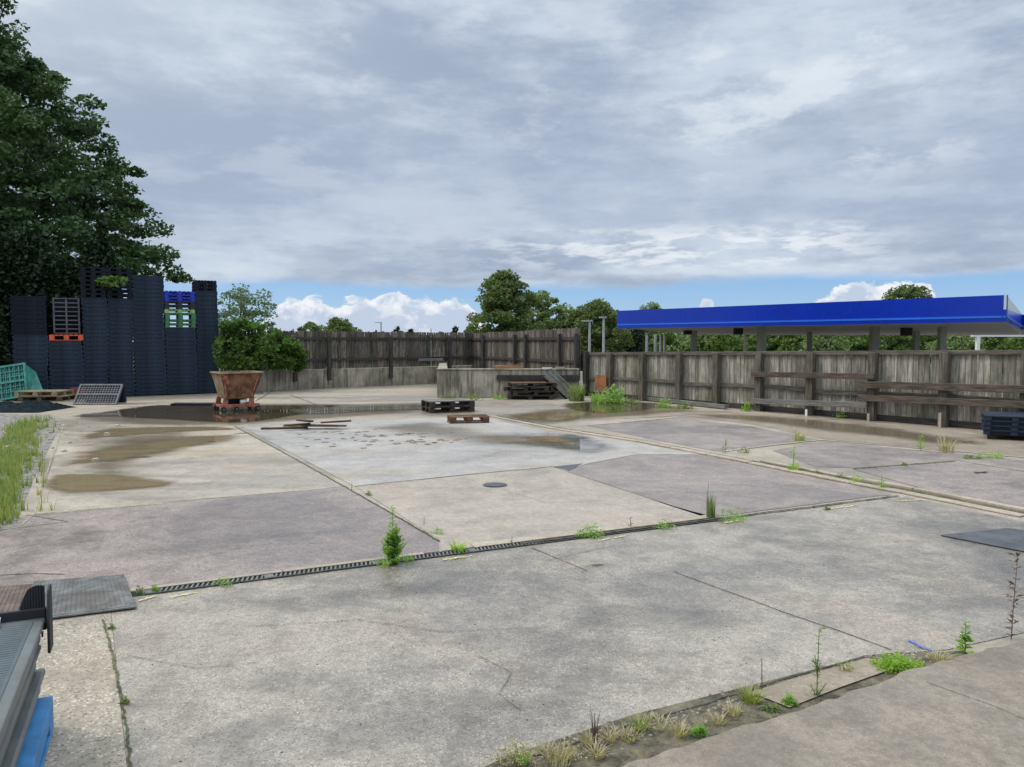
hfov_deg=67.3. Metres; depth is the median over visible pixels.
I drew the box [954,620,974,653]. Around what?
tall weed
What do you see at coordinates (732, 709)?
grass tuft
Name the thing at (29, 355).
plastic pallet
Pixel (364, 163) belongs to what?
sky
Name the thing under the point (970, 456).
weed clump
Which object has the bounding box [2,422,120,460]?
rubble stones
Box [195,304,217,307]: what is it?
plastic pallet
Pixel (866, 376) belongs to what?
timber barrier
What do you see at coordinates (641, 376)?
yard fence
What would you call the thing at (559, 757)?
grass tuft
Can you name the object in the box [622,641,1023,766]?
raised apron
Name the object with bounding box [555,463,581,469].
dark infill patch
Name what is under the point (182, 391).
plastic pallet
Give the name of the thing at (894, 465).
slab joint
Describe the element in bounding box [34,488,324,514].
slab joint
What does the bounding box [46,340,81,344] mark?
plastic pallet
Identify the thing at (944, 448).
grass tuft
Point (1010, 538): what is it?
steel plate
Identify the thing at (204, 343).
plastic pallet
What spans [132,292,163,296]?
plastic pallet
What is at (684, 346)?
hawthorn bush
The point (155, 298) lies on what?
plastic pallet
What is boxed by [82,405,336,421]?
puddle
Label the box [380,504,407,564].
tall weed
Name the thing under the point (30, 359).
plastic pallet
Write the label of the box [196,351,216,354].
plastic pallet
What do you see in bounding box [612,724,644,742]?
grass tuft
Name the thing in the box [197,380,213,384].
plastic pallet
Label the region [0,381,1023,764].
yard
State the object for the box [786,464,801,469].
grass tuft
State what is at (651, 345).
hawthorn bush
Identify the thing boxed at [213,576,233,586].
weed clump
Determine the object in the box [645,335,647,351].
lamp post
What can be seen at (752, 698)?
grass tuft
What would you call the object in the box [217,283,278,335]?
willow tree
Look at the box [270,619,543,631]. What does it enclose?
hairline crack
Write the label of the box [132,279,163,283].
plastic pallet
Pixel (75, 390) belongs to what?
red pallet
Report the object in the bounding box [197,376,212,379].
plastic pallet
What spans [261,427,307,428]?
plank scrap
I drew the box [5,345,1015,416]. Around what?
ground
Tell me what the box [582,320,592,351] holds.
lamp post
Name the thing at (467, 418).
broken pallet
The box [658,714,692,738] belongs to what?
grass tuft
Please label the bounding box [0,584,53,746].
plastic pallet
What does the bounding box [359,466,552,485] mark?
slab joint
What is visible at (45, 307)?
plastic pallet
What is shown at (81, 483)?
puddle
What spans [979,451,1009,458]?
weed clump
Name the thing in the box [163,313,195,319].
plastic pallet
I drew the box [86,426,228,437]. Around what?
wet silt patch
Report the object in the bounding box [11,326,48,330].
plastic pallet
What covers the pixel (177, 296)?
plastic pallet
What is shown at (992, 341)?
hawthorn bush
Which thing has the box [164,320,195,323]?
plastic pallet
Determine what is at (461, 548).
grass tuft
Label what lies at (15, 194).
sycamore tree
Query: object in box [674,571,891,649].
slab joint
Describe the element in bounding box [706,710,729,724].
grass tuft
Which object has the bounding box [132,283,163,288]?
plastic pallet
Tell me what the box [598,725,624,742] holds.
grass tuft
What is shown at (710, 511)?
grass tuft
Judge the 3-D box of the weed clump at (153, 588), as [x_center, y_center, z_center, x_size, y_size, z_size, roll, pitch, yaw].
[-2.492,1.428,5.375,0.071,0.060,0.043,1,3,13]
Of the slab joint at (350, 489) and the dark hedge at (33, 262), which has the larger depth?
the dark hedge at (33, 262)
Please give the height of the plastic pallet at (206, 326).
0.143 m
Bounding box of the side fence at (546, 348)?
[472,328,580,379]
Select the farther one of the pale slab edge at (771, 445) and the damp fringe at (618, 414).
the damp fringe at (618, 414)
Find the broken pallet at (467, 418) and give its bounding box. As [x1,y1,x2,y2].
[447,414,488,423]
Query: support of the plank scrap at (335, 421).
on the plank scrap at (332, 425)
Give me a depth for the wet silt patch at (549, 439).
13.63 m
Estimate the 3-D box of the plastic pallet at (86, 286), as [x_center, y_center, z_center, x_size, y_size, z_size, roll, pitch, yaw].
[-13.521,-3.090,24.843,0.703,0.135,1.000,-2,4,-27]
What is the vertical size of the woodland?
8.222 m
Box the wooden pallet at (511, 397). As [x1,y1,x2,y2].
[508,394,552,399]
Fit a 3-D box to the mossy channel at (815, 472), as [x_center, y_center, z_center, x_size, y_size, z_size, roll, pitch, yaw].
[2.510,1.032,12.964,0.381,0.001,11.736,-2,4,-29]
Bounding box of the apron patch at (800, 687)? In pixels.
[752,658,887,706]
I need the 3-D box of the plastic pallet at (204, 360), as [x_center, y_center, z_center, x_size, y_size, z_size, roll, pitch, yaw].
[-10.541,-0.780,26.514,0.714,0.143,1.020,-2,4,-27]
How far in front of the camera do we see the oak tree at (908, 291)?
108.36 m
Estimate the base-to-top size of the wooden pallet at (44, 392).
0.144 m
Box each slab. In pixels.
[35,424,341,513]
[36,611,126,766]
[111,497,1023,766]
[242,417,696,485]
[355,467,702,550]
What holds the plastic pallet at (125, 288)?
on the plastic pallet at (128, 292)
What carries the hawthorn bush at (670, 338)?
on the ground at (135, 395)
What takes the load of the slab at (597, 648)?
on the yard at (390, 395)
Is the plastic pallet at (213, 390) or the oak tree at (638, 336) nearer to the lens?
the plastic pallet at (213, 390)
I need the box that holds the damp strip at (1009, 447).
[590,411,1023,456]
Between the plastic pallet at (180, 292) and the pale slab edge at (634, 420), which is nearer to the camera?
the pale slab edge at (634, 420)
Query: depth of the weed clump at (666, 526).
7.17 m
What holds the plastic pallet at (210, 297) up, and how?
on the plastic pallet at (201, 301)
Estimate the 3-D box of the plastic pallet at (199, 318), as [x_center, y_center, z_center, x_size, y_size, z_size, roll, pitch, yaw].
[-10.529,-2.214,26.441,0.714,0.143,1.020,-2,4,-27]
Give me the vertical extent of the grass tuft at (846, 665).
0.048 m
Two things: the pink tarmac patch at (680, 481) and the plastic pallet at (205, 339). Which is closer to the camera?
the pink tarmac patch at (680, 481)
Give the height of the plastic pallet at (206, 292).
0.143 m
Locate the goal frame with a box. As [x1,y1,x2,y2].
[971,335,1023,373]
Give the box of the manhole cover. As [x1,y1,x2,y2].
[483,482,506,486]
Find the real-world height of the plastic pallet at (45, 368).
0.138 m
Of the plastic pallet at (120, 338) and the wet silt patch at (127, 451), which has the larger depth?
the plastic pallet at (120, 338)
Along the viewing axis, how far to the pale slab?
10.33 m
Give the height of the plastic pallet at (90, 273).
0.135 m
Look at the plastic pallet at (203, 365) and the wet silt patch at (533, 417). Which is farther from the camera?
the plastic pallet at (203, 365)
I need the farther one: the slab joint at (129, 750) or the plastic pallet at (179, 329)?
the plastic pallet at (179, 329)
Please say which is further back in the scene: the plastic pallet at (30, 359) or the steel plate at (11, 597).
the plastic pallet at (30, 359)
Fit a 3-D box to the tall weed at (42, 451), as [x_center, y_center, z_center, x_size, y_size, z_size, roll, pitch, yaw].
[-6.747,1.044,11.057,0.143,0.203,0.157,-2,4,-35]
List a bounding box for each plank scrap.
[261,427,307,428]
[283,425,331,426]
[284,423,310,425]
[296,419,313,421]
[301,424,346,426]
[321,420,350,422]
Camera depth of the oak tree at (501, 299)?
54.92 m
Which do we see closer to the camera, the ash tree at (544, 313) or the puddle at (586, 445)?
the puddle at (586, 445)
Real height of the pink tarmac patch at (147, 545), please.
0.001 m
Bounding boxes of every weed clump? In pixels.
[107,623,115,629]
[118,696,129,704]
[136,585,146,593]
[151,584,159,591]
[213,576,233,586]
[430,527,443,533]
[460,392,482,399]
[491,735,542,766]
[492,394,506,399]
[550,740,586,759]
[574,523,604,538]
[597,383,628,403]
[621,397,641,403]
[653,518,677,528]
[655,397,671,407]
[673,401,694,408]
[690,723,708,737]
[715,504,747,520]
[737,446,751,452]
[740,401,751,410]
[760,702,781,713]
[781,692,798,706]
[835,472,847,477]
[836,410,847,417]
[850,476,865,481]
[962,454,983,458]
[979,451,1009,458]
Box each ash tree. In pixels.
[495,289,587,344]
[639,302,681,336]
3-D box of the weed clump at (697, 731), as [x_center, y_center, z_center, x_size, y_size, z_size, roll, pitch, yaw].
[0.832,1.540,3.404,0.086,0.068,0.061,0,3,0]
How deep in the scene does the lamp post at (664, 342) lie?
52.86 m
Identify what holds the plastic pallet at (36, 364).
on the plastic pallet at (45, 368)
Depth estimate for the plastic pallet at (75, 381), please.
24.23 m
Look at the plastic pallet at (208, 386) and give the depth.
26.12 m
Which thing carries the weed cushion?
on the dirt patch
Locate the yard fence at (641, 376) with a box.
[583,350,1023,429]
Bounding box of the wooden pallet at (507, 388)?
[503,385,550,390]
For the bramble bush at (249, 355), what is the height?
2.030 m
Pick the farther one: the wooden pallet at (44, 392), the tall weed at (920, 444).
the wooden pallet at (44, 392)
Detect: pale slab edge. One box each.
[590,417,674,424]
[726,439,824,450]
[828,440,1018,456]
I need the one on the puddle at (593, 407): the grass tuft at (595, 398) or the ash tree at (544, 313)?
the grass tuft at (595, 398)
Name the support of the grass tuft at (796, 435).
on the pink tarmac patch at (708, 435)
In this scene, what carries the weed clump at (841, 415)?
on the yard at (390, 395)
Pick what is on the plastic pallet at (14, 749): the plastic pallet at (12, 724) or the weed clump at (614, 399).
the plastic pallet at (12, 724)
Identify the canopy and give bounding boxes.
[617,295,1023,407]
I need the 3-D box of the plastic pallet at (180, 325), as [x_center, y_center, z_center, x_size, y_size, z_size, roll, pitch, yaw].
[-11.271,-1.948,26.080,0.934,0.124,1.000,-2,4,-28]
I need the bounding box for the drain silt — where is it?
[519,517,721,543]
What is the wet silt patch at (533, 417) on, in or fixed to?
on the puddle at (558, 416)
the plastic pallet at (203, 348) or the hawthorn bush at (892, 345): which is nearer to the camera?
the plastic pallet at (203, 348)
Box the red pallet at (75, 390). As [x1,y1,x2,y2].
[70,388,84,396]
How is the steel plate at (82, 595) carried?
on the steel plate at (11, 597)
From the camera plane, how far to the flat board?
20.84 m
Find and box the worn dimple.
[298,429,492,448]
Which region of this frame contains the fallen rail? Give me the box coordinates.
[646,397,727,408]
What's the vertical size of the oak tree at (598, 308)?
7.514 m
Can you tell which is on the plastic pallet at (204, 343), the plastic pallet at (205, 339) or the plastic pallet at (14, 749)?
the plastic pallet at (205, 339)
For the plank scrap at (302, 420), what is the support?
on the plank scrap at (297, 424)
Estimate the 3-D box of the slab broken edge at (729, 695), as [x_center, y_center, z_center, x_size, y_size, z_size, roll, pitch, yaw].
[1.131,1.533,3.805,2.380,0.001,0.087,-2,4,-27]
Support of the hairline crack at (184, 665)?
on the slab at (597, 648)
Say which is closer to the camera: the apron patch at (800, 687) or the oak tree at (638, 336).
the apron patch at (800, 687)
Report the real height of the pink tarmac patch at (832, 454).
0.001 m
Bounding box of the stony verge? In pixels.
[0,414,60,532]
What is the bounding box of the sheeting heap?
[0,400,73,412]
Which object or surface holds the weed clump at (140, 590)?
on the dirt patch
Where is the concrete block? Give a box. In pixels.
[436,363,578,397]
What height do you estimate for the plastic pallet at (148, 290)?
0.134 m
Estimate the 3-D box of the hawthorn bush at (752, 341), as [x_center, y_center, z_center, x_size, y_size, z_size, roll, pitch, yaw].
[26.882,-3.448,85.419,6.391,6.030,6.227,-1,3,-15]
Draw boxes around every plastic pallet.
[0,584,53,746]
[0,645,40,766]
[1,668,44,766]
[10,296,47,301]
[10,300,47,305]
[10,305,47,309]
[10,309,47,314]
[10,318,48,322]
[11,313,48,318]
[11,322,48,326]
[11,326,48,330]
[11,331,48,334]
[12,335,48,339]
[12,340,47,343]
[12,349,47,352]
[12,353,48,357]
[13,344,47,348]
[13,357,48,361]
[13,362,49,366]
[13,366,49,370]
[13,370,49,375]
[14,374,49,379]
[14,379,49,384]
[14,384,49,388]
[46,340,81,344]
[48,345,82,348]
[48,349,82,353]
[49,334,83,339]
[49,379,83,383]
[49,383,83,388]
[80,267,105,273]
[80,275,102,280]
[80,284,105,289]
[81,271,105,276]
[81,280,102,285]
[81,289,106,294]
[81,293,105,297]
[81,298,106,302]
[82,332,107,335]
[83,336,107,340]
[83,341,107,344]
[84,378,108,383]
[106,267,130,273]
[106,272,131,277]
[107,286,131,290]
[107,290,132,294]
[107,294,131,298]
[107,298,132,302]
[108,337,132,340]
[109,378,134,382]
[109,382,134,386]
[118,281,131,286]
[126,391,134,394]
[132,275,163,279]
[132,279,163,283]
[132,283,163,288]
[132,288,163,292]
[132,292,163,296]
[132,296,163,300]
[132,300,163,304]
[132,304,163,308]
[132,308,163,312]
[135,390,166,394]
[163,294,194,298]
[163,309,194,313]
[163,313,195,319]
[163,328,194,331]
[164,291,194,294]
[164,297,194,301]
[164,301,194,305]
[164,305,194,309]
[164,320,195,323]
[164,324,195,327]
[167,389,196,393]
[192,280,216,284]
[192,284,216,288]
[192,287,216,290]
[194,291,217,294]
[195,295,216,299]
[195,299,216,303]
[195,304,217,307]
[195,308,217,312]
[195,312,217,316]
[195,316,217,320]
[195,321,218,324]
[195,325,218,328]
[195,329,218,333]
[196,334,218,337]
[196,338,214,341]
[196,342,216,345]
[196,346,217,350]
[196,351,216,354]
[196,355,213,358]
[196,359,215,362]
[196,384,215,388]
[197,363,216,367]
[197,367,218,371]
[197,372,211,375]
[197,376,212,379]
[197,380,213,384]
[197,388,216,392]
[980,411,1023,420]
[980,415,1023,425]
[981,420,1023,430]
[981,424,1023,438]
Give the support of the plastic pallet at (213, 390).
on the ground at (135, 395)
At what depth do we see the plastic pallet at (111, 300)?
24.78 m
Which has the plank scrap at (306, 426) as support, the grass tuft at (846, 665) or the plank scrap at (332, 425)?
the plank scrap at (332, 425)
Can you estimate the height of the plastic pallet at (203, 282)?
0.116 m
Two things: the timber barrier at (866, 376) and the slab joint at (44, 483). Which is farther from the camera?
the timber barrier at (866, 376)
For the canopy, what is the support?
on the forecourt
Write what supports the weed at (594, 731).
on the soil strip at (659, 741)
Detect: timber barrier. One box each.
[751,372,875,415]
[858,381,1023,427]
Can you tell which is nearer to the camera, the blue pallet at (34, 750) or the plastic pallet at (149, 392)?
the blue pallet at (34, 750)
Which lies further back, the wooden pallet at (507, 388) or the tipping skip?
the wooden pallet at (507, 388)
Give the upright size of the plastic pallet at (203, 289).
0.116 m
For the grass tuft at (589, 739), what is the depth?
3.33 m
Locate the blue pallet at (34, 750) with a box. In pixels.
[16,696,53,766]
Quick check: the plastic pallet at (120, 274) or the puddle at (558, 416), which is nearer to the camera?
the puddle at (558, 416)
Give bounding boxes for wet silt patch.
[72,436,230,463]
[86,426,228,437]
[516,416,542,419]
[525,436,569,442]
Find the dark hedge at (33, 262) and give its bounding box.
[0,217,122,381]
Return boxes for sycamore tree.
[0,20,194,283]
[0,183,43,234]
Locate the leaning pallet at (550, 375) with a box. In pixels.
[542,368,570,398]
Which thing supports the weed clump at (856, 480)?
on the kerb at (985, 508)
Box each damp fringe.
[85,432,189,475]
[88,403,420,424]
[378,423,571,446]
[504,406,690,422]
[703,414,978,443]
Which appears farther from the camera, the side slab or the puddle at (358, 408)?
the puddle at (358, 408)
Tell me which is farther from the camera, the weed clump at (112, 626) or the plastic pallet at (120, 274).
the plastic pallet at (120, 274)
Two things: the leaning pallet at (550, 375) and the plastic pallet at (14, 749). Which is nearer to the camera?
the plastic pallet at (14, 749)
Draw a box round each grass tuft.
[374,555,391,566]
[401,551,415,562]
[447,538,468,551]
[510,743,536,765]
[529,737,580,766]
[534,738,554,755]
[563,383,585,401]
[572,724,605,747]
[578,733,615,759]
[588,391,604,402]
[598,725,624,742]
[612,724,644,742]
[621,710,658,732]
[645,711,674,730]
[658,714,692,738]
[706,492,716,517]
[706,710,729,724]
[715,697,742,716]
[730,681,771,704]
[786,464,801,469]
[789,424,809,440]
[834,660,855,670]
[922,643,957,661]
[934,436,958,452]
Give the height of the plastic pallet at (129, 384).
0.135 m
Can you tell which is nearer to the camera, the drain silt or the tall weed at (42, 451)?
the drain silt
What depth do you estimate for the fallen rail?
20.73 m
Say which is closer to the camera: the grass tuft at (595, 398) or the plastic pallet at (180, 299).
the grass tuft at (595, 398)
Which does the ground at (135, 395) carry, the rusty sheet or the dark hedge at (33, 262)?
the dark hedge at (33, 262)
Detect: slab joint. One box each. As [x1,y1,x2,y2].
[21,426,63,524]
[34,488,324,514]
[102,619,131,766]
[235,426,439,540]
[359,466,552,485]
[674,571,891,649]
[718,495,897,518]
[852,461,951,468]
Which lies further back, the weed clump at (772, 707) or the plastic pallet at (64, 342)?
the plastic pallet at (64, 342)
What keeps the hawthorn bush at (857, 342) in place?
on the ground at (135, 395)
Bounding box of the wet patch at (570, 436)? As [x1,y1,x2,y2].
[563,434,583,438]
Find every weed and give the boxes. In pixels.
[39,450,45,462]
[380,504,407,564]
[590,706,600,743]
[719,439,727,452]
[760,660,762,689]
[787,444,797,467]
[810,627,826,694]
[877,473,888,486]
[915,436,924,450]
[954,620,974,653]
[1003,552,1023,638]
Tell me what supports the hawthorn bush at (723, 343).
on the ground at (135, 395)
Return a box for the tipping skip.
[210,371,263,411]
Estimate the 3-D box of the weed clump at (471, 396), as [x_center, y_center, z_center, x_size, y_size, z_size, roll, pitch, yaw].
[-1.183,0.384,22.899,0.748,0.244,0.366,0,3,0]
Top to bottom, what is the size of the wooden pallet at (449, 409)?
0.144 m
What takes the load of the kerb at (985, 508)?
on the yard at (390, 395)
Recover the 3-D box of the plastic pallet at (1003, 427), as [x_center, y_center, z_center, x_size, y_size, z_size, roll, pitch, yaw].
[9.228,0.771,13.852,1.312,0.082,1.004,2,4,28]
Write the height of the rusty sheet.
0.460 m
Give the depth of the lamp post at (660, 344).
51.85 m
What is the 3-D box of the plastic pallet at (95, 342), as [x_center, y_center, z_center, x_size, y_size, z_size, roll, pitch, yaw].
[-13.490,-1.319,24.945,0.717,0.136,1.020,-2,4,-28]
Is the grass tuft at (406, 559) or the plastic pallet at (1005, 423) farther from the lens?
the plastic pallet at (1005, 423)
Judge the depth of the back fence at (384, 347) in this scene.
30.21 m
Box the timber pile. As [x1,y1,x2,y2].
[493,365,521,368]
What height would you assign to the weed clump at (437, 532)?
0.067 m
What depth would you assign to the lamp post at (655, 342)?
55.85 m
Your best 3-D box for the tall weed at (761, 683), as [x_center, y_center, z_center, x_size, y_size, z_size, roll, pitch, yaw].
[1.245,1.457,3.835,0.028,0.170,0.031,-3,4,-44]
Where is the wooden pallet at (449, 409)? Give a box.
[421,405,474,412]
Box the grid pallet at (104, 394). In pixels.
[73,384,126,404]
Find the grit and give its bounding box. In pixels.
[144,507,1020,761]
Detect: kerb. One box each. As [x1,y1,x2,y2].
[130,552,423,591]
[470,515,715,546]
[489,415,1023,516]
[760,460,1023,511]
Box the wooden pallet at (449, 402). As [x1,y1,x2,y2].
[421,398,474,407]
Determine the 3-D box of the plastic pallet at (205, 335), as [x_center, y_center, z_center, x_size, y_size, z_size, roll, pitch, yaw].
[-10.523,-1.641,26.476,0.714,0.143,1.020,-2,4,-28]
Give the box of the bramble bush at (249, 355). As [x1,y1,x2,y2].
[211,316,309,372]
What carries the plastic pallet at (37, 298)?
on the plastic pallet at (21, 302)
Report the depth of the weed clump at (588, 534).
6.86 m
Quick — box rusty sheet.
[595,375,606,389]
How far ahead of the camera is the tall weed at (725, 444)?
12.06 m
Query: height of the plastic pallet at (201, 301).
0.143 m
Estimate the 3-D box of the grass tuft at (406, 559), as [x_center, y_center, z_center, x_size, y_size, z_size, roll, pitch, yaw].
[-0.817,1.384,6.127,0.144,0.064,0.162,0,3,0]
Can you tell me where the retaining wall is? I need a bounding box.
[256,365,473,390]
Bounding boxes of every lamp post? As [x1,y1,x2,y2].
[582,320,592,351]
[599,317,606,351]
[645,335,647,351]
[654,334,656,351]
[659,334,661,351]
[663,334,665,351]
[743,334,746,350]
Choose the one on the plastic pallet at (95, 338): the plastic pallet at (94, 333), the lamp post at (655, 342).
the plastic pallet at (94, 333)
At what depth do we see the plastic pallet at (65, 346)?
24.14 m
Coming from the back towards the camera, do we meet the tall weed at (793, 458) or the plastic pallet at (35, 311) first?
the plastic pallet at (35, 311)
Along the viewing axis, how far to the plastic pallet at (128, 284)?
24.86 m
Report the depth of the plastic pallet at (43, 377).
23.91 m
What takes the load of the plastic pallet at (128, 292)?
on the plastic pallet at (119, 296)
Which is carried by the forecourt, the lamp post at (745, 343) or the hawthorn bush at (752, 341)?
the lamp post at (745, 343)
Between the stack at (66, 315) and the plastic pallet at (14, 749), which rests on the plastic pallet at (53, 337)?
the stack at (66, 315)
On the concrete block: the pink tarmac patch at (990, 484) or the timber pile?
the timber pile
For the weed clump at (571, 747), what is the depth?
3.23 m
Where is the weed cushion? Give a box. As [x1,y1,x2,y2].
[869,649,924,673]
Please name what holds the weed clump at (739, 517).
on the dirt patch
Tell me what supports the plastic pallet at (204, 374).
on the plastic pallet at (204, 378)
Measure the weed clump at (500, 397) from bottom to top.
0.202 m
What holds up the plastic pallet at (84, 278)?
on the plastic pallet at (89, 282)
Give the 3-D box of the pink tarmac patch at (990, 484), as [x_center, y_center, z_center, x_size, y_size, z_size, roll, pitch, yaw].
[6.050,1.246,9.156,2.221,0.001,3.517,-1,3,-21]
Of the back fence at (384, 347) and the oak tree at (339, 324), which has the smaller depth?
the back fence at (384, 347)
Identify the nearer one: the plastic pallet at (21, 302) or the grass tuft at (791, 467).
the grass tuft at (791, 467)
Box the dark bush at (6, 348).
[0,301,13,398]
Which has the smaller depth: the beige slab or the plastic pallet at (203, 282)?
the beige slab
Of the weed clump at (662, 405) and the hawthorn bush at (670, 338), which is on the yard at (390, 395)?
the weed clump at (662, 405)
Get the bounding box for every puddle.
[52,475,164,492]
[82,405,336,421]
[289,405,421,413]
[524,438,611,450]
[525,413,588,420]
[566,402,664,412]
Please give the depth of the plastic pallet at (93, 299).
24.45 m
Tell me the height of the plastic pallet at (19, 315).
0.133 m
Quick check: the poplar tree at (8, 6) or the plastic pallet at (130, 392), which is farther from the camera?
the poplar tree at (8, 6)
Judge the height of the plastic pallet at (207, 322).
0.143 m
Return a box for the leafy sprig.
[94,275,129,287]
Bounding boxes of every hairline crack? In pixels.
[130,655,251,667]
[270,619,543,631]
[478,655,518,708]
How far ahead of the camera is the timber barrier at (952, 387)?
15.56 m
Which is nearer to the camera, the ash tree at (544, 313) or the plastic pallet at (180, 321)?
the plastic pallet at (180, 321)
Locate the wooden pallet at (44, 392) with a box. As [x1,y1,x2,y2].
[14,389,73,395]
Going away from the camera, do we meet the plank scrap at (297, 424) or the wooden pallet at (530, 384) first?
the plank scrap at (297, 424)
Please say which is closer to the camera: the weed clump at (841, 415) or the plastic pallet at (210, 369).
the weed clump at (841, 415)
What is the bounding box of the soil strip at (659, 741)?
[484,651,967,766]
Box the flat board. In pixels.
[170,402,214,405]
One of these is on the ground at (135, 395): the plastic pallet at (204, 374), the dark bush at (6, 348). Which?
the dark bush at (6, 348)
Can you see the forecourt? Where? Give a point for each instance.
(917, 414)
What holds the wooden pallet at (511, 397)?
on the yard at (390, 395)
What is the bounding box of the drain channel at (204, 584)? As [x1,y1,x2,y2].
[131,517,720,596]
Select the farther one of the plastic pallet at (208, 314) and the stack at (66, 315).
the plastic pallet at (208, 314)
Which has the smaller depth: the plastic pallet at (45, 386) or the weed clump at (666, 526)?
the weed clump at (666, 526)
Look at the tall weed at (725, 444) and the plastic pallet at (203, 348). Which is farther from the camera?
the plastic pallet at (203, 348)
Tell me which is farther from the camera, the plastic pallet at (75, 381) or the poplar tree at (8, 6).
the poplar tree at (8, 6)
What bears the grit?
on the yard at (390, 395)
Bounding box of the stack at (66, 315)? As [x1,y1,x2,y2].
[52,297,80,333]
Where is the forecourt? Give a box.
[791,384,1002,415]
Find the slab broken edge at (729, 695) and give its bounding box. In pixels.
[533,652,899,755]
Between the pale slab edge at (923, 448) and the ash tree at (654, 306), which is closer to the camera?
the pale slab edge at (923, 448)
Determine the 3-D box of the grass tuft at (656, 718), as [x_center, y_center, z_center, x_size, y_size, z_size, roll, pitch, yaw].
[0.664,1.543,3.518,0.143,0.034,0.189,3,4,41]
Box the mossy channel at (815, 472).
[497,415,1023,512]
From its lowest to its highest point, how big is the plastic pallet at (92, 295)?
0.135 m
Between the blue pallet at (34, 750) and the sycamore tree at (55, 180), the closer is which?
the blue pallet at (34, 750)
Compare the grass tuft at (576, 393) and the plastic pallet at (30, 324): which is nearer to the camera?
the grass tuft at (576, 393)
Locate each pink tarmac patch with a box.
[0,487,438,588]
[568,455,889,515]
[588,418,817,450]
[773,442,1023,470]
[854,462,1023,506]
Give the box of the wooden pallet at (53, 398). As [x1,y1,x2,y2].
[18,394,75,401]
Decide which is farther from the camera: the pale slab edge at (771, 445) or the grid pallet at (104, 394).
the grid pallet at (104, 394)
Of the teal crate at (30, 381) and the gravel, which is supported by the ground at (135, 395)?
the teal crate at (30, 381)
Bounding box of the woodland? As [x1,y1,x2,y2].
[218,325,996,363]
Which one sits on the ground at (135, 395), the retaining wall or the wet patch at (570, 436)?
the retaining wall
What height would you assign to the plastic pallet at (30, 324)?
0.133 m
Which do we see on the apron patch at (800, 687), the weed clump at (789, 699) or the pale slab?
the weed clump at (789, 699)
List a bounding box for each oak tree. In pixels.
[297,321,334,368]
[323,316,372,368]
[463,269,547,332]
[558,298,635,370]
[591,309,651,351]
[881,284,932,344]
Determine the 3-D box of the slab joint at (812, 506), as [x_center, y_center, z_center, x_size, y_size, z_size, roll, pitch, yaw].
[3.182,1.295,8.118,2.613,0.001,0.085,-2,3,-26]
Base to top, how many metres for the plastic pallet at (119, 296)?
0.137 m
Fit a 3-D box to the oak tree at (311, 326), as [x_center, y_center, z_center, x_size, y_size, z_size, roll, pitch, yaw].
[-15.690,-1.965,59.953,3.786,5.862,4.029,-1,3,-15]
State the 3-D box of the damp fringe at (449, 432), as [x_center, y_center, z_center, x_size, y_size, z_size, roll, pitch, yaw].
[-0.773,0.942,14.596,6.211,0.001,3.361,3,4,39]
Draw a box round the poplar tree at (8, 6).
[0,0,31,193]
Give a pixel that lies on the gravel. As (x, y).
(709, 709)
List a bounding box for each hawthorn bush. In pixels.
[628,329,658,355]
[650,331,685,351]
[666,333,720,351]
[697,334,751,376]
[747,335,773,371]
[767,335,805,364]
[798,335,851,369]
[837,335,886,371]
[862,335,911,370]
[900,335,947,363]
[925,335,990,374]
[965,337,1010,375]
[994,337,1023,374]
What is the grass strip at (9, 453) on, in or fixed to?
on the stony verge
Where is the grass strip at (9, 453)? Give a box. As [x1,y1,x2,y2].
[0,416,48,524]
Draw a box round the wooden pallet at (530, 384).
[508,381,556,386]
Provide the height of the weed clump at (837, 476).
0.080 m
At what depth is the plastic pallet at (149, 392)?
25.34 m
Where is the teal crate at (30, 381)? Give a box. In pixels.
[0,362,44,400]
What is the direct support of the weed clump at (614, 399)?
on the yard at (390, 395)
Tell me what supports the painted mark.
on the slab at (597, 648)
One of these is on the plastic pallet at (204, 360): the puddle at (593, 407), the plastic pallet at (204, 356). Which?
the plastic pallet at (204, 356)
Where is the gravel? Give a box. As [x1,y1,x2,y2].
[506,650,948,764]
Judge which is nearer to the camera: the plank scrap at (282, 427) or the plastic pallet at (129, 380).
the plank scrap at (282, 427)
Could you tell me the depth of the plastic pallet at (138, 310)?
25.16 m
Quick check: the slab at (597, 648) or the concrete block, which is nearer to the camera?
the slab at (597, 648)
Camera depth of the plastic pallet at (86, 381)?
24.58 m
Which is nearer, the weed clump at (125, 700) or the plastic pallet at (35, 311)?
the weed clump at (125, 700)
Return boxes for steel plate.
[0,584,32,611]
[32,574,135,617]
[941,528,1023,551]
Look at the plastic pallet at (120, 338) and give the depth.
24.84 m
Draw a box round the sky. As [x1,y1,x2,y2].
[0,0,1023,342]
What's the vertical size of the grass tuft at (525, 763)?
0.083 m
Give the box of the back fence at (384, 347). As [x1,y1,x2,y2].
[219,330,472,381]
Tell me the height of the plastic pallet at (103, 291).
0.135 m
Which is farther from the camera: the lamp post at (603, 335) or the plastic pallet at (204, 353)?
the lamp post at (603, 335)
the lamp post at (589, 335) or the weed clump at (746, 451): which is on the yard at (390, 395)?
the weed clump at (746, 451)
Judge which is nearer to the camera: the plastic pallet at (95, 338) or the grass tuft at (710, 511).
the grass tuft at (710, 511)
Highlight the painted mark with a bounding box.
[908,639,933,650]
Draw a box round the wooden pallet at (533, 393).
[511,390,558,395]

